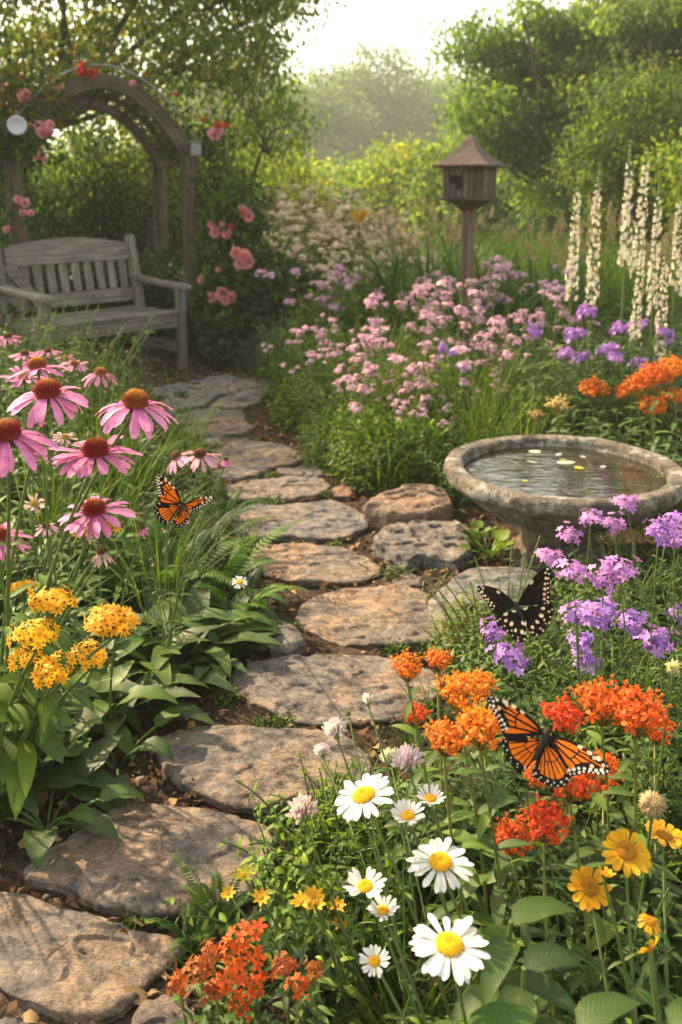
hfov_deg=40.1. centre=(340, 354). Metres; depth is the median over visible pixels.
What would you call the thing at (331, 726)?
clover flower
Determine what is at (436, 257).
grass tuft
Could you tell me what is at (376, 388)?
grass tuft
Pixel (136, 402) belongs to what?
coneflower
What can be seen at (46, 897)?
gravel
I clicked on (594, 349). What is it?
feathery plant
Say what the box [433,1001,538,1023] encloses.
broad leaf plant
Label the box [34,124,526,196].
distant wood
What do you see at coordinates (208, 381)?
stepping stone
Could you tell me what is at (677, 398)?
butterfly weed
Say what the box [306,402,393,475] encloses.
leafy mound
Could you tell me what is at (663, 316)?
white flower spire
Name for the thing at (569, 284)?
white flower spire
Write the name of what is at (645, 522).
leafy herb
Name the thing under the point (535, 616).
butterfly
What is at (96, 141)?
shrub
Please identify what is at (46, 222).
shrub
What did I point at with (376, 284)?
strap leaf clump
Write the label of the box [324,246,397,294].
cream flower bush
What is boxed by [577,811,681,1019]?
leafy herb
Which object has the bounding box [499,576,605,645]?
meadow grass
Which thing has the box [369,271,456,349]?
pink flowered plant
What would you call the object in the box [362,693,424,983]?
clover flower
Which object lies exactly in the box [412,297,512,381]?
pink flowered plant
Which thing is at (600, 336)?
leafy herb
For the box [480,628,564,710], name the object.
leafy herb
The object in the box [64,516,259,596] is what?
fern
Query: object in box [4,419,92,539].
leafy herb
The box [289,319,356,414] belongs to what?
pink flowered plant
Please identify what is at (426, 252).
grass tuft
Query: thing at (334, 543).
seedling
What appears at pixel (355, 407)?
pink flowered plant
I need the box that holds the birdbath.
[443,435,681,567]
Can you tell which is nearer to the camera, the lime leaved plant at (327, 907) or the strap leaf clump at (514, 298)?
the lime leaved plant at (327, 907)
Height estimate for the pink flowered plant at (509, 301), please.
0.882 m
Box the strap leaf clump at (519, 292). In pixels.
[453,265,568,321]
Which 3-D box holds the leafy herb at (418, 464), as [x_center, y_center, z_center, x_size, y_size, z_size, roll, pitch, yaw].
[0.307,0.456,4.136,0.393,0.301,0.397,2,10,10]
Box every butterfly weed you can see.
[389,648,477,900]
[398,701,462,915]
[404,647,487,891]
[422,716,491,1009]
[429,670,535,957]
[452,667,530,900]
[452,702,552,969]
[489,810,557,1013]
[510,793,598,1023]
[515,761,576,968]
[528,408,545,433]
[531,691,602,908]
[544,394,570,434]
[547,746,625,1023]
[564,674,642,948]
[578,375,614,438]
[581,679,681,939]
[581,747,664,997]
[612,380,640,444]
[618,371,658,446]
[628,713,681,907]
[632,361,677,522]
[636,394,669,454]
[648,386,681,452]
[656,354,681,457]
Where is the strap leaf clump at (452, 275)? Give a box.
[401,238,599,323]
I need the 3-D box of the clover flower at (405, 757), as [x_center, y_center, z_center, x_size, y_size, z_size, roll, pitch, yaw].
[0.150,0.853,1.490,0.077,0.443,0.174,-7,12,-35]
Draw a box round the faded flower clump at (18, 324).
[0,283,29,395]
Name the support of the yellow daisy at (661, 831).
on the ground at (18, 861)
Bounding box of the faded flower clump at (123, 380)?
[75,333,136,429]
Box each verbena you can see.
[479,615,510,694]
[485,641,566,843]
[509,592,681,724]
[534,547,566,679]
[546,559,681,788]
[552,558,590,803]
[555,521,588,627]
[558,597,599,737]
[566,629,610,728]
[571,599,615,837]
[571,645,601,748]
[578,508,603,628]
[580,510,681,798]
[599,555,647,802]
[602,511,626,626]
[609,614,681,746]
[611,494,661,664]
[612,576,681,678]
[612,607,649,700]
[633,518,681,771]
[661,625,681,651]
[663,533,681,620]
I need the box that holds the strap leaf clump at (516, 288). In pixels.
[478,276,554,310]
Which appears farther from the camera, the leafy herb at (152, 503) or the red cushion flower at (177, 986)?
the leafy herb at (152, 503)
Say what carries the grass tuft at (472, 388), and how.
on the ground at (18, 861)
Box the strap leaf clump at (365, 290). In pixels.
[276,256,458,318]
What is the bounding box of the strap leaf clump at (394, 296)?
[334,247,512,347]
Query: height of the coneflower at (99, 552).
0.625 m
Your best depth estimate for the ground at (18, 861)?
2.37 m
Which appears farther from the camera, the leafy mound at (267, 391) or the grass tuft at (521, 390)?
the leafy mound at (267, 391)
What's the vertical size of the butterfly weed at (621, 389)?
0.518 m
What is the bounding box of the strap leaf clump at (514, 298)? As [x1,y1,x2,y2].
[454,273,604,339]
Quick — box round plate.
[7,110,26,134]
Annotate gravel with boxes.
[8,365,679,1023]
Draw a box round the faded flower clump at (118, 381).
[81,346,142,429]
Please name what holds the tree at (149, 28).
on the ground at (18, 861)
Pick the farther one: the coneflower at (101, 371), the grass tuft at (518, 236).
the grass tuft at (518, 236)
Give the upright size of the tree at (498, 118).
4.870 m
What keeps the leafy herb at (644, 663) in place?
on the ground at (18, 861)
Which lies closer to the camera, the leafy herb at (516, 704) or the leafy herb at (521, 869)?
the leafy herb at (521, 869)
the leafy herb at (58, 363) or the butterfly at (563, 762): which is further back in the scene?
the leafy herb at (58, 363)
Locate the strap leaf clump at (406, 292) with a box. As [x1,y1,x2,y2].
[350,254,535,321]
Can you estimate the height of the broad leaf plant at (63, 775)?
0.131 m
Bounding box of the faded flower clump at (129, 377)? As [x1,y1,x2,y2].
[110,342,148,433]
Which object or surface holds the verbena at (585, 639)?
on the ground at (18, 861)
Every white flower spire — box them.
[552,177,582,434]
[564,165,609,429]
[593,140,640,420]
[605,147,653,396]
[611,236,645,447]
[638,178,664,429]
[642,240,681,452]
[657,186,681,418]
[667,266,681,445]
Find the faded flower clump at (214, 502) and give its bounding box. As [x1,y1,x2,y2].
[187,459,220,538]
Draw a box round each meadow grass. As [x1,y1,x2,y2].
[143,880,295,1012]
[199,870,368,1002]
[285,855,414,983]
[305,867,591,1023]
[317,804,419,863]
[319,805,506,939]
[336,715,469,797]
[366,700,428,749]
[385,661,463,723]
[392,713,476,782]
[447,652,491,699]
[450,793,681,1018]
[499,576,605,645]
[506,662,649,760]
[525,541,642,601]
[541,738,681,861]
[547,720,665,824]
[592,745,681,898]
[608,920,681,1009]
[640,950,678,1023]
[653,577,681,628]
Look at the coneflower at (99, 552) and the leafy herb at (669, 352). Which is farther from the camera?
the leafy herb at (669, 352)
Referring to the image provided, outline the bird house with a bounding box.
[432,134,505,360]
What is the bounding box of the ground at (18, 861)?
[0,203,681,1023]
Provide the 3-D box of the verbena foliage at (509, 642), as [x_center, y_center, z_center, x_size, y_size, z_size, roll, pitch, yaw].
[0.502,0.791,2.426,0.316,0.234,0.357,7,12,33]
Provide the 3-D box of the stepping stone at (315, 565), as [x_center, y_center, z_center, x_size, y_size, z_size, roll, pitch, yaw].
[-0.101,0.751,3.283,0.487,0.080,0.364,0,10,0]
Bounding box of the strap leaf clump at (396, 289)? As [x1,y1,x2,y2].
[345,261,500,333]
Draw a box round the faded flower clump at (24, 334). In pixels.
[2,302,47,396]
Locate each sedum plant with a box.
[426,613,485,662]
[441,586,512,661]
[468,613,522,670]
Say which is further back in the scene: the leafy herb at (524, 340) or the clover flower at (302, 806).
the leafy herb at (524, 340)
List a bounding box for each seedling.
[60,818,81,835]
[117,909,144,929]
[167,899,218,947]
[172,928,228,978]
[174,390,187,397]
[176,407,191,413]
[194,1007,225,1023]
[209,681,244,709]
[217,522,232,532]
[245,418,256,424]
[251,715,271,727]
[258,494,283,504]
[262,471,278,478]
[263,708,297,727]
[266,470,281,478]
[277,615,300,629]
[313,459,331,468]
[318,487,334,498]
[327,539,343,546]
[378,638,410,659]
[380,564,407,580]
[413,639,439,660]
[416,701,449,723]
[453,507,465,519]
[473,540,488,551]
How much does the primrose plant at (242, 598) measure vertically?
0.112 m
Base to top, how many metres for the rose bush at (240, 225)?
1.536 m
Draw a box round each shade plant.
[0,295,36,370]
[9,269,71,350]
[31,269,59,285]
[31,269,92,351]
[33,262,133,349]
[59,260,172,348]
[70,261,128,306]
[99,259,174,346]
[117,245,183,302]
[144,270,183,337]
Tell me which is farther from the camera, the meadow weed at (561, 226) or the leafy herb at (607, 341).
the meadow weed at (561, 226)
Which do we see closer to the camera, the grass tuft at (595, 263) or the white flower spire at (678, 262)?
the white flower spire at (678, 262)
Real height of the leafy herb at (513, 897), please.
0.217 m
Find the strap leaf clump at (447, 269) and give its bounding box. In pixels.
[336,242,528,310]
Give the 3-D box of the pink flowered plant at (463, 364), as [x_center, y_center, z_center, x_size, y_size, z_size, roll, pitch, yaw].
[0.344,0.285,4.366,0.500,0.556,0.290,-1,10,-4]
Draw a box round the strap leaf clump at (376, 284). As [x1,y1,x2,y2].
[329,258,517,337]
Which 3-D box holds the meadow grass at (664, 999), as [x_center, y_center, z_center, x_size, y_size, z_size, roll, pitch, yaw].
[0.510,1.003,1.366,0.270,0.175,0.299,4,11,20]
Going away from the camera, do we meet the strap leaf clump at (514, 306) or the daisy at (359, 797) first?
the daisy at (359, 797)
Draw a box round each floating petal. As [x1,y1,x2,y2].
[529,450,541,452]
[557,460,574,463]
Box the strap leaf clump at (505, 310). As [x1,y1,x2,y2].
[351,249,596,369]
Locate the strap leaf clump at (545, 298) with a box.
[481,247,645,358]
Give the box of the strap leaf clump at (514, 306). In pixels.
[422,265,602,354]
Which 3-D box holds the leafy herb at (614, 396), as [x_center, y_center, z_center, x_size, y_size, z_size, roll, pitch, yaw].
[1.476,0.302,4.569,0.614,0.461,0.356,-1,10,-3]
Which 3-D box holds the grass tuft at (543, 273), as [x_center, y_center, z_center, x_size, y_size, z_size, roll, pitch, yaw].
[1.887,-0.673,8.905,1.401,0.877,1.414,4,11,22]
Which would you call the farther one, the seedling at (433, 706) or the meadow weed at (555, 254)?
the meadow weed at (555, 254)
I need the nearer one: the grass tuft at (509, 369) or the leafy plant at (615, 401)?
the leafy plant at (615, 401)
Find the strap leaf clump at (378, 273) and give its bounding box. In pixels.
[324,246,489,304]
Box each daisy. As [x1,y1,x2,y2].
[335,773,450,1019]
[343,866,433,1023]
[359,944,407,1023]
[366,895,427,1023]
[390,799,473,985]
[406,837,480,990]
[409,913,489,1023]
[416,783,482,958]
[567,866,618,1023]
[598,865,636,1023]
[602,828,651,1023]
[637,936,658,1023]
[638,913,667,1023]
[645,818,680,1019]
[673,831,681,998]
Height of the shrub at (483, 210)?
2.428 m
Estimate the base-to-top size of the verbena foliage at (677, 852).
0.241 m
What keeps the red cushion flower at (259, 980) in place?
on the ground at (18, 861)
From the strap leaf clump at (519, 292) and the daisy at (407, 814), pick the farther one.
the strap leaf clump at (519, 292)
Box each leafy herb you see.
[0,298,154,416]
[0,300,106,416]
[0,308,90,437]
[0,309,80,447]
[0,337,94,513]
[0,351,115,488]
[0,442,60,525]
[0,485,76,621]
[0,491,40,607]
[0,512,26,608]
[0,542,30,609]
[0,552,139,665]
[0,645,59,767]
[1,309,154,444]
[1,320,122,469]
[1,396,35,463]
[2,416,57,507]
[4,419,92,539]
[15,407,87,478]
[33,400,118,485]
[38,505,140,618]
[52,467,155,598]
[73,357,139,417]
[73,386,159,467]
[82,398,158,479]
[108,416,157,479]
[119,430,193,489]
[140,469,206,545]
[168,428,226,492]
[203,509,260,570]
[245,312,313,340]
[247,862,368,1023]
[251,313,350,360]
[256,316,344,394]
[285,365,386,434]
[292,351,367,428]
[299,958,432,1023]
[301,805,360,883]
[320,422,418,494]
[322,310,417,353]
[324,344,423,376]
[324,824,418,961]
[330,422,427,488]
[333,430,408,482]
[363,436,450,489]
[364,425,453,486]
[367,309,437,349]
[374,747,485,902]
[382,428,458,486]
[386,334,479,362]
[400,715,526,886]
[411,432,490,494]
[413,436,467,507]
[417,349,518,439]
[418,402,514,447]
[419,775,519,927]
[428,596,485,681]
[437,348,523,393]
[444,306,505,354]
[453,641,567,741]
[453,683,551,835]
[460,615,511,686]
[464,663,560,781]
[467,787,621,951]
[471,577,513,648]
[472,316,609,386]
[474,306,494,334]
[476,362,581,434]
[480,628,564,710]
[486,311,554,361]
[486,821,592,966]
[491,288,547,357]
[502,345,607,430]
[502,418,615,439]
[506,580,526,609]
[508,321,596,382]
[508,792,621,905]
[512,336,630,431]
[514,579,575,660]
[515,382,614,435]
[517,847,681,1023]
[522,663,600,747]
[534,327,629,379]
[545,292,632,355]
[545,314,655,376]
[546,637,623,724]
[549,604,623,688]
[550,573,606,637]
[550,602,637,693]
[562,1015,664,1023]
[563,557,641,630]
[567,311,654,396]
[575,982,666,1023]
[576,336,676,406]
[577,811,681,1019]
[578,373,679,433]
[579,566,661,658]
[582,307,652,368]
[591,786,681,1023]
[603,665,681,791]
[606,320,678,359]
[613,558,676,619]
[618,573,681,638]
[624,307,680,352]
[624,606,681,687]
[635,442,681,543]
[637,730,681,861]
[639,630,681,715]
[642,337,681,412]
[656,461,681,561]
[663,569,681,601]
[672,695,681,753]
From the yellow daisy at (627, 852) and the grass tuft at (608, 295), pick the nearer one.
the yellow daisy at (627, 852)
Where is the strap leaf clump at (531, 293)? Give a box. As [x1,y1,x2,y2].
[447,241,675,368]
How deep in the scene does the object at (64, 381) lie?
3.38 m
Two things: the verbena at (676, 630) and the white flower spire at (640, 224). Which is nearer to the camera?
the verbena at (676, 630)
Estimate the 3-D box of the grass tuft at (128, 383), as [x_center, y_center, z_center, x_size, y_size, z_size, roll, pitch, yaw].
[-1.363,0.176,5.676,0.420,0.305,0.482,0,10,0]
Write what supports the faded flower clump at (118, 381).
on the ground at (18, 861)
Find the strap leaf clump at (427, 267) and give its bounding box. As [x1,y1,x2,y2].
[326,235,514,302]
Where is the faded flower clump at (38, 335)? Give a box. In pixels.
[0,297,69,378]
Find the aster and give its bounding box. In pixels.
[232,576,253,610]
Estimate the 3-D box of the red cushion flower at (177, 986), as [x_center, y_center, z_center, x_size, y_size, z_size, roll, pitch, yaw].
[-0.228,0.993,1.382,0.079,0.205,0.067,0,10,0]
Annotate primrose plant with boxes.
[60,632,156,738]
[65,662,215,740]
[75,603,221,724]
[77,571,255,659]
[103,621,237,708]
[126,576,282,676]
[156,630,274,679]
[170,583,285,654]
[209,570,291,619]
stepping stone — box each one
[0,891,187,1023]
[0,1016,29,1023]
[23,803,274,921]
[131,994,194,1023]
[147,406,178,417]
[149,384,192,398]
[155,725,373,815]
[161,396,211,410]
[175,375,240,388]
[175,408,245,425]
[181,389,223,399]
[186,419,255,437]
[200,437,251,445]
[201,378,273,393]
[209,388,263,410]
[211,467,270,482]
[212,441,306,469]
[223,476,330,504]
[228,654,436,728]
[230,500,368,543]
[244,543,381,586]
[256,384,276,392]
[277,464,329,477]
[294,584,443,650]
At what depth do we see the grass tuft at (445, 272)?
8.66 m
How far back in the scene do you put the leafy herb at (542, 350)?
5.54 m
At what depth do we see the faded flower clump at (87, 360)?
5.27 m
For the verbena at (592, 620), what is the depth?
1.73 m
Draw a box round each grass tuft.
[0,409,159,565]
[0,426,150,580]
[0,512,162,713]
[1,340,52,419]
[4,336,137,428]
[12,375,173,497]
[13,381,220,547]
[23,379,190,507]
[25,320,105,382]
[45,334,174,432]
[48,432,220,562]
[53,355,153,433]
[74,394,205,503]
[85,493,271,613]
[98,357,151,403]
[140,372,246,455]
[140,409,218,473]
[151,389,220,447]
[301,332,425,398]
[303,309,439,396]
[308,242,347,294]
[311,364,406,423]
[313,319,427,393]
[318,334,411,382]
[323,300,421,368]
[324,359,439,424]
[325,342,434,420]
[340,394,456,492]
[349,351,423,416]
[353,366,443,426]
[358,335,433,395]
[358,343,470,423]
[389,235,480,277]
[395,330,477,382]
[400,235,456,266]
[406,305,529,370]
[407,337,523,433]
[408,337,559,450]
[409,244,522,291]
[410,329,547,428]
[412,222,502,270]
[414,345,538,436]
[415,243,484,275]
[423,352,537,438]
[428,367,583,442]
[435,232,490,264]
[435,239,507,274]
[440,239,538,282]
[442,376,569,444]
[452,344,526,388]
[454,244,555,283]
[455,230,542,264]
[458,326,600,434]
[471,323,582,434]
[471,342,553,395]
[475,215,549,256]
[475,236,526,262]
[476,220,552,254]
[476,225,537,276]
[477,220,568,264]
[479,244,522,285]
[480,240,586,281]
[480,240,604,300]
[485,365,592,428]
[491,227,586,268]
[499,244,584,276]
[504,236,609,286]
[510,230,591,264]
[510,234,659,339]
[511,244,575,291]
[520,222,600,261]
[522,240,632,311]
[526,255,659,342]
[532,224,609,247]
[534,225,659,293]
[539,244,660,323]
[546,231,612,255]
[557,239,679,337]
[558,255,641,297]
[567,237,646,295]
[574,244,648,279]
[579,229,671,298]
[588,261,681,342]
[589,273,680,348]
[641,242,679,298]
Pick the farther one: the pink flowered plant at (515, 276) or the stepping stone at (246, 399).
the pink flowered plant at (515, 276)
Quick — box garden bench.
[0,234,191,377]
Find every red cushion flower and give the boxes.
[166,968,200,1023]
[182,955,215,1023]
[198,937,236,1020]
[200,978,232,1023]
[215,965,250,1023]
[216,937,249,1023]
[226,917,267,1022]
[228,997,252,1023]
[230,945,274,1023]
[241,971,282,1023]
[269,951,302,1023]
[283,972,323,1023]
[299,958,333,1018]
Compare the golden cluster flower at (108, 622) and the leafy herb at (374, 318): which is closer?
the golden cluster flower at (108, 622)
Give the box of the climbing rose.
[0,36,246,314]
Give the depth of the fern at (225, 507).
3.67 m
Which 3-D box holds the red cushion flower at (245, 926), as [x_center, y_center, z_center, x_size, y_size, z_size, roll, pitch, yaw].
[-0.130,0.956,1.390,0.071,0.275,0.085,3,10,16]
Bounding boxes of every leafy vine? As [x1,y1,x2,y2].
[156,285,219,361]
[209,265,304,368]
[253,256,327,335]
[266,296,325,347]
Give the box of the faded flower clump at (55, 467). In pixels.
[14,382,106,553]
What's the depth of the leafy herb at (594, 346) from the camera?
5.60 m
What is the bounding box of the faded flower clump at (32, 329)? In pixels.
[0,307,35,419]
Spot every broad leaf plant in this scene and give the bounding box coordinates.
[0,711,116,826]
[0,731,88,814]
[0,734,144,870]
[43,706,191,806]
[60,660,177,761]
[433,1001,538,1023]
[445,896,576,1022]
[497,941,582,1023]
[575,991,639,1023]
[665,997,681,1023]
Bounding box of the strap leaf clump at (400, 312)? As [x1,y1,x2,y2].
[286,238,523,351]
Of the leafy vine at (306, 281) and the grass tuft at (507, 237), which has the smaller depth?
the leafy vine at (306, 281)
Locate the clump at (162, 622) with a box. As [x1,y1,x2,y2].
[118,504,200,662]
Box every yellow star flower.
[220,884,282,988]
[231,862,296,958]
[251,886,327,1006]
[281,849,318,954]
[289,889,361,1023]
[302,884,370,1023]
[305,895,375,1017]
[329,896,387,1023]
[332,917,370,1018]
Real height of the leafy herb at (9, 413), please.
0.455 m
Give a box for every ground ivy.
[139,897,175,928]
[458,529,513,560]
[459,520,496,540]
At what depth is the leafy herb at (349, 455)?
4.09 m
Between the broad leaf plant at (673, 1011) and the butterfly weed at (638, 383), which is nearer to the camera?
the broad leaf plant at (673, 1011)
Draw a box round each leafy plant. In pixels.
[434,430,465,481]
[443,415,503,447]
[474,344,545,402]
[479,380,555,435]
[480,406,522,438]
[511,329,600,426]
[512,357,615,434]
[514,339,657,439]
[531,401,610,437]
[549,402,641,443]
[554,315,655,431]
[565,335,681,446]
[594,339,681,449]
[595,318,681,391]
[603,399,681,465]
[615,321,680,417]
[627,336,681,457]
[628,397,681,514]
[635,436,681,522]
[649,384,681,457]
[652,336,681,412]
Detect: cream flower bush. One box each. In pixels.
[206,180,352,270]
[255,212,362,296]
[260,177,399,286]
[281,217,391,302]
[293,187,418,273]
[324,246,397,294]
[344,205,444,283]
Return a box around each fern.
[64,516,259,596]
[124,497,277,561]
[132,519,307,599]
[149,900,215,958]
[166,537,307,613]
[168,852,267,944]
[180,477,271,524]
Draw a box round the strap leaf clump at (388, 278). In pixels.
[301,241,486,332]
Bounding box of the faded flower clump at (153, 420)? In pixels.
[141,361,167,425]
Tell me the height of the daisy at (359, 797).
0.511 m
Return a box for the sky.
[0,0,600,161]
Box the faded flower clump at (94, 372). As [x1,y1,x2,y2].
[55,329,130,433]
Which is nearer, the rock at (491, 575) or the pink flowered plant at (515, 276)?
the rock at (491, 575)
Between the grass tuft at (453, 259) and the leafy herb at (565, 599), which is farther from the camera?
the grass tuft at (453, 259)
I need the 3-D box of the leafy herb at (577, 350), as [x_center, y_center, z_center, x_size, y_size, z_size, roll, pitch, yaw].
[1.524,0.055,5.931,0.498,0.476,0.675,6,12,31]
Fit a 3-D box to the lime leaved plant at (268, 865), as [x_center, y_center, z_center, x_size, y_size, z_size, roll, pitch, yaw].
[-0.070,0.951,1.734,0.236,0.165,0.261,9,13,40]
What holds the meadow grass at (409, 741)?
on the ground at (18, 861)
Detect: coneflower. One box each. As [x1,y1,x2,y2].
[0,332,22,366]
[0,361,46,643]
[0,377,88,727]
[0,388,178,675]
[0,417,59,733]
[0,518,121,755]
[0,522,32,648]
[7,356,80,710]
[8,349,43,516]
[12,435,142,779]
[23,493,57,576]
[25,548,113,703]
[34,522,77,656]
[35,347,61,425]
[37,496,135,732]
[47,432,77,584]
[58,355,74,400]
[60,360,87,542]
[82,367,116,639]
[100,526,147,718]
[162,450,194,593]
[165,457,230,648]
[168,447,221,630]
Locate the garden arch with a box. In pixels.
[4,63,200,351]
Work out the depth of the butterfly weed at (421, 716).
1.81 m
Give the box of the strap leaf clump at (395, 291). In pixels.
[305,256,476,335]
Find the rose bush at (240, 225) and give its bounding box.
[174,168,322,352]
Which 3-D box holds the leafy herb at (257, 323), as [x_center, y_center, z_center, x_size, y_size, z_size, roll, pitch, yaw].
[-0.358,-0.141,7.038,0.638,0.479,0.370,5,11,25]
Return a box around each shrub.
[0,150,173,286]
[28,111,210,284]
[31,149,79,277]
[33,124,117,202]
[69,139,233,275]
[144,109,298,275]
[230,131,363,240]
[256,153,357,208]
[292,152,417,246]
[311,156,364,179]
[335,136,424,177]
[336,124,514,248]
[354,126,509,256]
[417,170,539,257]
[475,185,621,257]
[534,44,681,300]
[580,160,681,253]
[608,120,681,315]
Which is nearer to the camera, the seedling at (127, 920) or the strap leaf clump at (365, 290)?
the seedling at (127, 920)
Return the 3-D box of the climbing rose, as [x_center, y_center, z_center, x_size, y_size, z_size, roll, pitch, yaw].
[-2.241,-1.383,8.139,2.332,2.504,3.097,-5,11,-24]
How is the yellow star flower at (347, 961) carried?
on the ground at (18, 861)
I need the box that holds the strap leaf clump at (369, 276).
[326,251,456,301]
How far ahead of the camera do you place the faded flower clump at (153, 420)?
5.21 m
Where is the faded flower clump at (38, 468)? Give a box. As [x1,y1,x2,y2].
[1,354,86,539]
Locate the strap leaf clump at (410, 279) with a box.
[344,238,555,355]
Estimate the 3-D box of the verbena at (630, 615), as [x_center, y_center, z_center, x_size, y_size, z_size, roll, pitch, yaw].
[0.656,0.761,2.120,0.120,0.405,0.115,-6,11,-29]
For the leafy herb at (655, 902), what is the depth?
1.51 m
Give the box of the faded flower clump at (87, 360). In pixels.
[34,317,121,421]
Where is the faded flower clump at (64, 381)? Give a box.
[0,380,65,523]
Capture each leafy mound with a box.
[254,323,323,383]
[257,339,333,410]
[266,371,351,431]
[273,322,360,402]
[276,285,372,364]
[292,349,387,422]
[296,385,376,451]
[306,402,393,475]
[308,320,406,372]
[320,365,404,426]
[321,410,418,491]
[333,325,429,383]
[335,298,425,360]
[343,409,443,496]
[359,370,439,429]
[379,411,467,492]
[386,321,484,382]
[398,375,474,429]
[404,414,479,482]
[410,353,507,433]
[440,364,536,429]
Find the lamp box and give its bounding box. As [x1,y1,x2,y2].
[189,141,201,155]
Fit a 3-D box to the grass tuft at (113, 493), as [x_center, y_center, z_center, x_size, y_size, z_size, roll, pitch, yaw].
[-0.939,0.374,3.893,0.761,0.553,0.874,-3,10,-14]
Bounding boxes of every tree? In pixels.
[0,0,347,219]
[67,52,236,284]
[161,55,290,154]
[171,24,334,214]
[193,64,320,163]
[225,62,389,176]
[292,50,412,172]
[319,16,442,166]
[385,56,476,108]
[387,68,527,160]
[402,0,681,258]
[541,0,681,253]
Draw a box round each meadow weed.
[365,196,413,270]
[389,204,408,261]
[392,228,420,274]
[401,190,458,266]
[426,206,461,282]
[428,217,455,275]
[444,207,460,273]
[450,206,493,276]
[452,227,477,269]
[475,215,519,286]
[504,219,534,271]
[507,211,562,293]
[526,230,591,306]
[527,221,616,371]
[536,225,552,263]
[541,224,573,275]
[555,209,592,279]
[555,209,615,294]
[561,240,597,302]
[569,220,589,296]
[587,193,622,295]
[605,218,671,348]
[619,204,640,281]
[641,232,677,340]
[644,242,681,353]
[645,236,676,290]
[651,239,681,352]
[651,252,681,353]
[659,238,681,352]
[661,223,680,302]
[666,264,681,357]
[667,219,680,308]
[669,228,679,280]
[670,214,681,349]
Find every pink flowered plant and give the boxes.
[255,267,347,336]
[260,304,339,412]
[279,319,368,432]
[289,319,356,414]
[294,341,380,437]
[305,270,374,342]
[308,348,407,442]
[324,257,415,321]
[333,334,420,425]
[339,374,422,473]
[348,368,405,412]
[360,280,451,400]
[364,360,472,434]
[366,339,471,423]
[368,271,484,419]
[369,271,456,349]
[394,380,450,421]
[394,396,474,483]
[405,278,505,367]
[405,338,500,435]
[406,255,512,355]
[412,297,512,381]
[415,273,505,382]
[419,309,527,374]
[428,345,507,430]
[447,281,568,415]
[465,358,532,427]
[473,267,527,350]
[476,256,576,380]
[483,314,594,429]
[486,315,592,421]
[523,279,600,372]
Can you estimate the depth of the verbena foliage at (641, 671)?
2.43 m
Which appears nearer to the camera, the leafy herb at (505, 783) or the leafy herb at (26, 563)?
the leafy herb at (505, 783)
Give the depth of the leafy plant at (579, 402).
4.27 m
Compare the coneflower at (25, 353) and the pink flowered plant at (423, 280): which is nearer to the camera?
the coneflower at (25, 353)
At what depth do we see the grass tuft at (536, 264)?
10.64 m
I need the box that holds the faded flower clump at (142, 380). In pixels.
[127,358,158,413]
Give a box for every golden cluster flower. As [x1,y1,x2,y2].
[0,579,39,672]
[0,602,140,819]
[0,617,60,788]
[0,638,107,794]
[0,644,72,784]
[0,649,73,797]
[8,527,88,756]
[14,584,78,734]
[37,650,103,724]
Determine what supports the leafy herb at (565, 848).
on the ground at (18, 861)
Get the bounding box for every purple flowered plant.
[430,340,474,421]
[518,319,592,434]
[573,301,674,445]
[606,319,681,448]
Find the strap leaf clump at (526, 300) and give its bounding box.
[484,263,642,345]
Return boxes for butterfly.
[154,473,213,527]
[477,567,553,642]
[487,696,609,787]
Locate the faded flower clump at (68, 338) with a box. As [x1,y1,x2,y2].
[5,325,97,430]
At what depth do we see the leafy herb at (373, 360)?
5.47 m
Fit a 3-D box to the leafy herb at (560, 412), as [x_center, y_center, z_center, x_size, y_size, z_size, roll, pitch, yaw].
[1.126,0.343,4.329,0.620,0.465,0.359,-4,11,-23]
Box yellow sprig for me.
[350,206,367,286]
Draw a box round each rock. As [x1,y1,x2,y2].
[268,622,305,657]
[331,484,354,500]
[363,484,453,529]
[371,520,473,571]
[391,569,423,588]
[428,566,556,629]
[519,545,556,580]
[555,544,601,585]
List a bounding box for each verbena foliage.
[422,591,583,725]
[457,636,591,744]
[469,619,598,700]
[530,564,668,659]
[531,528,672,630]
[537,657,681,837]
[560,561,681,687]
[560,645,681,790]
[562,545,681,661]
[576,523,681,601]
[590,533,681,628]
[596,527,681,601]
[596,610,657,666]
[610,750,681,895]
[613,638,681,787]
[615,586,681,638]
[615,641,674,696]
[616,655,681,834]
[639,506,681,607]
[641,645,681,712]
[645,619,681,673]
[672,563,681,625]
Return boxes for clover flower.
[285,793,371,1023]
[313,742,411,1023]
[321,717,414,1023]
[345,710,428,985]
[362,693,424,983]
[373,772,442,1011]
[379,746,446,1020]
[390,742,462,994]
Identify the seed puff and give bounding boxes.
[613,790,667,985]
[618,659,681,902]
[648,847,681,879]
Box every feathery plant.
[252,325,302,377]
[271,354,345,414]
[292,403,369,473]
[345,385,408,418]
[374,340,435,382]
[493,348,540,391]
[512,320,563,362]
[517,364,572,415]
[536,330,605,378]
[560,334,616,376]
[592,321,626,358]
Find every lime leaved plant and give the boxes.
[185,872,356,973]
[218,789,382,901]
[234,754,393,867]
[240,805,335,900]
[255,820,412,969]
[268,760,380,835]
[270,775,410,904]
[270,833,365,916]
[272,852,386,933]
[280,778,398,899]
[284,789,378,884]
[291,763,416,853]
[300,753,393,824]
[301,829,376,926]
[314,749,404,827]
[316,818,401,885]
[319,767,454,871]
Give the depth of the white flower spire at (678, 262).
4.68 m

